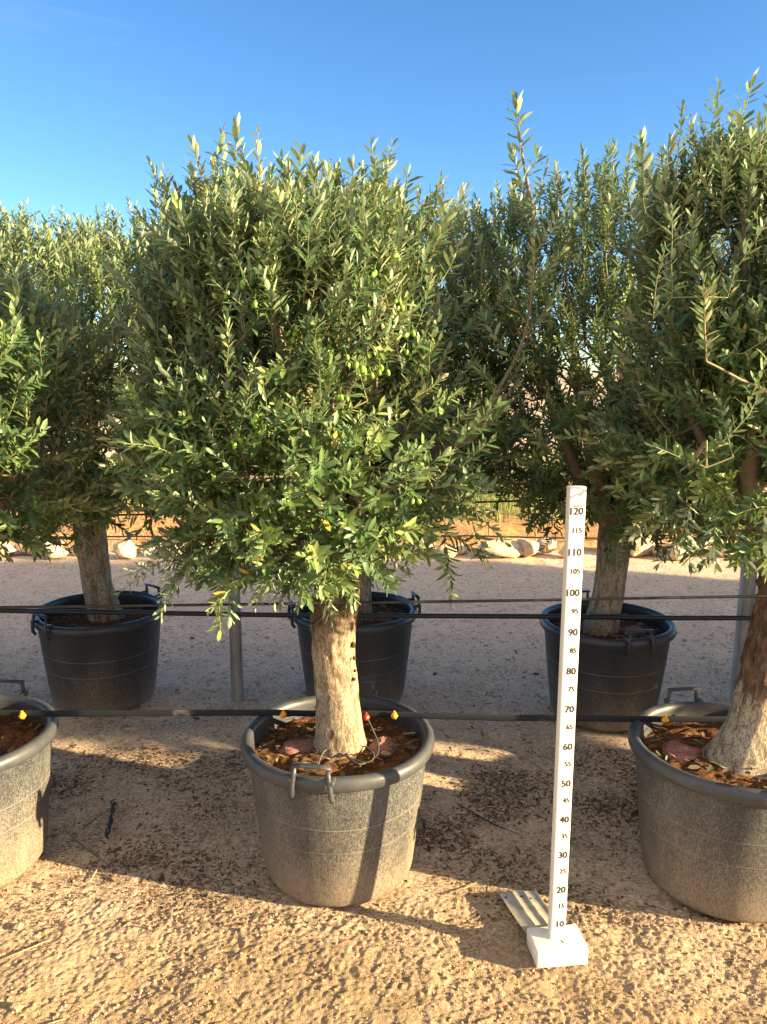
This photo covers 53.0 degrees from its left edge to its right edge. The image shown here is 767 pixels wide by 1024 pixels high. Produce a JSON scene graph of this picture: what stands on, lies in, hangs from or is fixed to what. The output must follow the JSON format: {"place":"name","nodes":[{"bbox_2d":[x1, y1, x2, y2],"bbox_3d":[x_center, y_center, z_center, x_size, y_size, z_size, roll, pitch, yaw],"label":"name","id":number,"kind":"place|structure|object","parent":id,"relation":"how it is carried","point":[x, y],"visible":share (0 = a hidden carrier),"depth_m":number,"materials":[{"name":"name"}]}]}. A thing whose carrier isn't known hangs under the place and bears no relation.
{"place":"outdoors","nodes":[
{"label":"outdoors","id":0,"kind":"place"},
{"bbox_2d":[79,452,606,522],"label":"grass","id":1,"kind":"structure","parent":0,"point":[502,505],"depth_m":8.15,"materials":[{"name":"plant"}]},
{"bbox_2d":[0,373,766,1023],"bbox_3d":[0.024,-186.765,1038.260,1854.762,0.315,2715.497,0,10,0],"label":"ground","id":2,"kind":"structure","parent":0,"point":[460,659],"depth_m":2.46,"materials":[{"name":"beige gravel"}]},
{"bbox_2d":[0,542,16,556],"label":"edging rock","id":3,"kind":"object","parent":2,"relation":"on","point":[12,549],"visible":0.55,"depth_m":6.44,"materials":[{"name":"stone"}]},
{"bbox_2d":[9,1002,23,1012],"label":"stone","id":4,"kind":"object","parent":2,"relation":"on","point":[16,1007],"visible":1,"depth_m":1.85,"materials":[{"name":"beige stone"}]},
{"bbox_2d":[12,922,23,929],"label":"stone","id":5,"kind":"object","parent":2,"relation":"on","point":[18,926],"visible":1,"depth_m":2.15,"materials":[{"name":"beige stone"}]},
{"bbox_2d":[0,939,51,960],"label":"dry stalk","id":6,"kind":"object","parent":2,"relation":"on","point":[23,950],"visible":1,"depth_m":2.06,"materials":[{"name":"plant"}]},
{"bbox_2d":[14,536,48,555],"bbox_3d":[-2.965,0.294,6.521,0.373,0.196,0.207,-4,10,1],"label":"edging rock","id":7,"kind":"object","parent":2,"relation":"on","point":[17,548],"visible":0.2,"depth_m":6.46,"materials":[{"name":"stone"}]},
{"bbox_2d":[37,882,46,889],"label":"stone","id":8,"kind":"object","parent":2,"relation":"on","point":[42,885],"visible":1,"depth_m":2.31,"materials":[{"name":"beige stone"}]},
{"bbox_2d":[45,543,68,559],"bbox_3d":[-2.740,0.331,6.373,0.216,0.155,0.189,9,14,42],"label":"edging rock","id":9,"kind":"object","parent":2,"relation":"on","point":[58,554],"visible":0.48,"depth_m":6.32,"materials":[{"name":"stone"}]},
{"bbox_2d":[0,248,151,887],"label":"potted olive tree","id":10,"kind":"object","parent":2,"relation":"on","point":[25,756],"visible":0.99,"depth_m":2.22,"materials":[{"name":"green plant"}]},
{"bbox_2d":[66,831,115,870],"bbox_3d":[-0.945,1.095,2.482,0.331,0.007,0.006,9,14,40],"label":"dry stalk","id":11,"kind":"object","parent":2,"relation":"on","point":[89,850],"visible":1,"depth_m":2.48,"materials":[{"name":"brown plant"}]},
{"bbox_2d":[82,804,116,828],"bbox_3d":[-0.987,1.057,2.679,0.008,0.008,0.165,5,11,26],"label":"dry stalk","id":12,"kind":"object","parent":2,"relation":"on","point":[96,817],"visible":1,"depth_m":2.67,"materials":[{"name":"brown plant"}]},
{"bbox_2d":[90,808,126,881],"bbox_3d":[-0.901,1.084,2.533,0.012,0.010,0.408,-1,10,-3],"label":"dry stalk","id":13,"kind":"object","parent":2,"relation":"on","point":[108,847],"visible":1,"depth_m":2.50,"materials":[{"name":"plant"}]},
{"bbox_2d":[104,798,116,838],"bbox_3d":[-0.930,1.044,2.622,0.024,0.023,0.239,-3,11,-14],"label":"plastic strip","id":14,"kind":"object","parent":2,"relation":"on","point":[110,821],"visible":1,"depth_m":2.60,"materials":[{"name":"black plastic"}]},
{"bbox_2d":[115,953,121,958],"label":"stone","id":15,"kind":"object","parent":2,"relation":"on","point":[118,955],"visible":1,"depth_m":2.04,"materials":[{"name":"beige stone"}]},
{"bbox_2d":[0,197,246,710],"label":"potted olive tree","id":16,"kind":"object","parent":2,"relation":"on","point":[100,662],"visible":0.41,"depth_m":3.34,"materials":[{"name":"green plant"}]},
{"bbox_2d":[84,499,615,515],"bbox_3d":[-0.184,-0.015,3.335,2.556,0.095,0.100,1,10,3],"label":"tie cable","id":17,"kind":"object","parent":16,"relation":"attached to","point":[353,508],"visible":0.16,"depth_m":3.34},
{"bbox_2d":[113,540,135,558],"bbox_3d":[-2.165,0.311,6.388,0.182,0.163,0.173,-9,13,-40],"label":"edging rock","id":18,"kind":"object","parent":2,"relation":"on","point":[127,550],"visible":0.94,"depth_m":6.33,"materials":[{"name":"stone"}]},
{"bbox_2d":[145,546,158,553],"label":"edging rock","id":19,"kind":"object","parent":2,"relation":"on","point":[151,551],"visible":0.2,"depth_m":6.47,"materials":[{"name":"stone"}]},
{"bbox_2d":[228,510,243,702],"bbox_3d":[-0.687,0.190,3.500,0.061,1.440,0.061,0,10,0],"label":"steel post","id":20,"kind":"object","parent":2,"relation":"on","point":[236,660],"visible":0.16,"depth_m":3.56,"materials":[{"name":"grey metal"}]},
{"bbox_2d":[292,923,299,927],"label":"stone","id":21,"kind":"object","parent":2,"relation":"on","point":[296,925],"visible":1,"depth_m":2.14,"materials":[{"name":"beige stone"}]},
{"bbox_2d":[93,88,575,906],"bbox_3d":[-0.187,0.005,2.204,1.208,2.216,1.154,-4,11,-23],"label":"potted olive tree","id":22,"kind":"object","parent":2,"relation":"on","point":[275,440],"visible":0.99,"depth_m":1.93,"materials":[{"name":"green plant"}]},
{"bbox_2d":[309,604,349,626],"bbox_3d":[-0.155,0.296,2.196,0.124,0.075,0.012,2,10,10],"label":"tree tie","id":23,"kind":"object","parent":22,"relation":"attached to","point":[318,618],"visible":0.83,"depth_m":2.20,"materials":[{"name":"black plastic"}]},
{"bbox_2d":[0,463,739,552],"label":"soil bed","id":24,"kind":"object","parent":2,"relation":"on","point":[510,526],"visible":0.02,"depth_m":7.16,"materials":[{"name":"brown soil"}]},
{"bbox_2d":[11,535,726,538],"bbox_3d":[0.500,0.225,6.810,17.000,0.040,0.068,0,10,0],"label":"ground hose","id":25,"kind":"object","parent":24,"relation":"on","point":[439,535],"visible":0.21,"depth_m":6.80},
{"bbox_2d":[198,179,542,701],"bbox_3d":[-0.112,-0.303,3.473,1.700,2.370,1.282,0,10,0],"label":"potted olive tree","id":26,"kind":"object","parent":2,"relation":"on","point":[382,645],"visible":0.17,"depth_m":3.38,"materials":[{"name":"green plant"}]},
{"bbox_2d":[0,558,746,1023],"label":"leaf litter","id":27,"kind":"object","parent":2,"relation":"on","point":[422,842],"visible":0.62,"depth_m":2.58,"materials":[{"name":"brown plant"}]},
{"bbox_2d":[409,538,434,554],"bbox_3d":[0.321,0.296,6.467,0.198,0.155,0.248,-3,11,-17],"label":"edging rock","id":28,"kind":"object","parent":2,"relation":"on","point":[422,542],"visible":0.16,"depth_m":6.40,"materials":[{"name":"stone"}]},
{"bbox_2d":[434,544,456,557],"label":"edging rock","id":29,"kind":"object","parent":2,"relation":"on","point":[438,549],"visible":0.43,"depth_m":6.35,"materials":[{"name":"stone"}]},
{"bbox_2d":[455,543,467,554],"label":"edging rock","id":30,"kind":"object","parent":2,"relation":"on","point":[460,552],"visible":0.48,"depth_m":6.46,"materials":[{"name":"stone"}]},
{"bbox_2d":[451,877,485,892],"bbox_3d":[0.257,1.119,2.306,0.133,0.005,0.006,-7,12,-32],"label":"dry stalk","id":31,"kind":"object","parent":2,"relation":"on","point":[467,886],"visible":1,"depth_m":2.30,"materials":[{"name":"plant"}]},
{"bbox_2d":[457,803,522,835],"bbox_3d":[0.360,1.061,2.649,0.270,0.012,0.017,9,14,41],"label":"fallen twig","id":32,"kind":"object","parent":2,"relation":"on","point":[487,820],"visible":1,"depth_m":2.65,"materials":[{"name":"brown wood"}]},
{"bbox_2d":[474,539,523,557],"bbox_3d":[0.963,0.317,6.408,0.423,0.175,0.242,-4,10,1],"label":"edging rock","id":33,"kind":"object","parent":2,"relation":"on","point":[503,550],"visible":0.66,"depth_m":6.34,"materials":[{"name":"stone"}]},
{"bbox_2d":[517,538,539,556],"bbox_3d":[1.196,0.296,6.435,0.197,0.161,0.218,4,11,22],"label":"edging rock","id":34,"kind":"object","parent":2,"relation":"on","point":[529,547],"visible":0.91,"depth_m":6.35,"materials":[{"name":"stone"}]},
{"bbox_2d":[498,485,587,968],"bbox_3d":[0.434,0.539,2.014,0.167,1.250,0.276,-1,10,-6],"label":"measuring stick","id":35,"kind":"object","parent":2,"relation":"on","point":[554,939],"visible":1,"depth_m":1.95,"materials":[{"name":"white paint"}]},
{"bbox_2d":[537,538,556,552],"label":"edging rock","id":36,"kind":"object","parent":2,"relation":"on","point":[550,548],"visible":0.75,"depth_m":6.46,"materials":[{"name":"stone"}]},
{"bbox_2d":[558,546,563,557],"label":"edging rock","id":37,"kind":"object","parent":2,"relation":"on","point":[561,552],"visible":0.41,"depth_m":6.37,"materials":[{"name":"stone"}]},
{"bbox_2d":[424,135,766,731],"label":"potted olive tree","id":38,"kind":"object","parent":2,"relation":"on","point":[621,666],"visible":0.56,"depth_m":3.02,"materials":[{"name":"green plant"}]},
{"bbox_2d":[599,933,605,937],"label":"stone","id":39,"kind":"object","parent":2,"relation":"on","point":[602,935],"visible":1,"depth_m":2.10,"materials":[{"name":"beige stone"}]},
{"bbox_2d":[630,535,654,557],"bbox_3d":[2.142,0.302,6.473,0.274,0.218,0.202,-6,12,-29],"label":"edging rock","id":40,"kind":"object","parent":2,"relation":"on","point":[643,550],"visible":0.42,"depth_m":6.39,"materials":[{"name":"stone"}]},
{"bbox_2d":[649,546,661,555],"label":"edging rock","id":41,"kind":"object","parent":2,"relation":"on","point":[653,553],"visible":0.41,"depth_m":6.47,"materials":[{"name":"stone"}]},
{"bbox_2d":[552,68,766,922],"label":"potted olive tree","id":42,"kind":"object","parent":2,"relation":"on","point":[702,796],"visible":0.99,"depth_m":2.04,"materials":[{"name":"green plant"}]},
{"bbox_2d":[0,709,726,722],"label":"irrigation hose","id":43,"kind":"object","parent":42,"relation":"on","point":[282,713],"visible":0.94,"depth_m":2.41,"materials":[{"name":"plastic"}]},
{"bbox_2d":[0,595,766,608],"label":"support cable","id":44,"kind":"object","parent":42,"relation":"attached to","point":[401,602],"visible":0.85,"depth_m":2.17,"materials":[{"name":"black metal"}]},
{"bbox_2d":[663,543,684,560],"bbox_3d":[2.414,0.330,6.393,0.161,0.136,0.225,5,10,-1],"label":"edging rock","id":45,"kind":"object","parent":2,"relation":"on","point":[672,555],"visible":0.41,"depth_m":6.31,"materials":[{"name":"stone"}]},
{"bbox_2d":[713,541,733,554],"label":"edging rock","id":46,"kind":"object","parent":2,"relation":"on","point":[722,550],"visible":0.15,"depth_m":6.40,"materials":[{"name":"stone"}]},
{"bbox_2d":[730,420,765,697],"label":"steel post","id":47,"kind":"object","parent":2,"relation":"on","point":[745,606],"visible":0.19,"depth_m":3.57,"materials":[{"name":"grey metal"}]},
{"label":"potted olive tree","id":48,"kind":"object","parent":2,"relation":"on","visible":0},
{"bbox_2d":[0,609,750,620],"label":"irrigation hose","id":49,"kind":"object","parent":48,"relation":"attached to","point":[359,615],"visible":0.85,"depth_m":3.29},
{"bbox_2d":[0,0,766,372],"label":"sky","id":50,"kind":"structure","parent":0,"point":[90,89],"materials":[{"name":"blue"}]}
]}

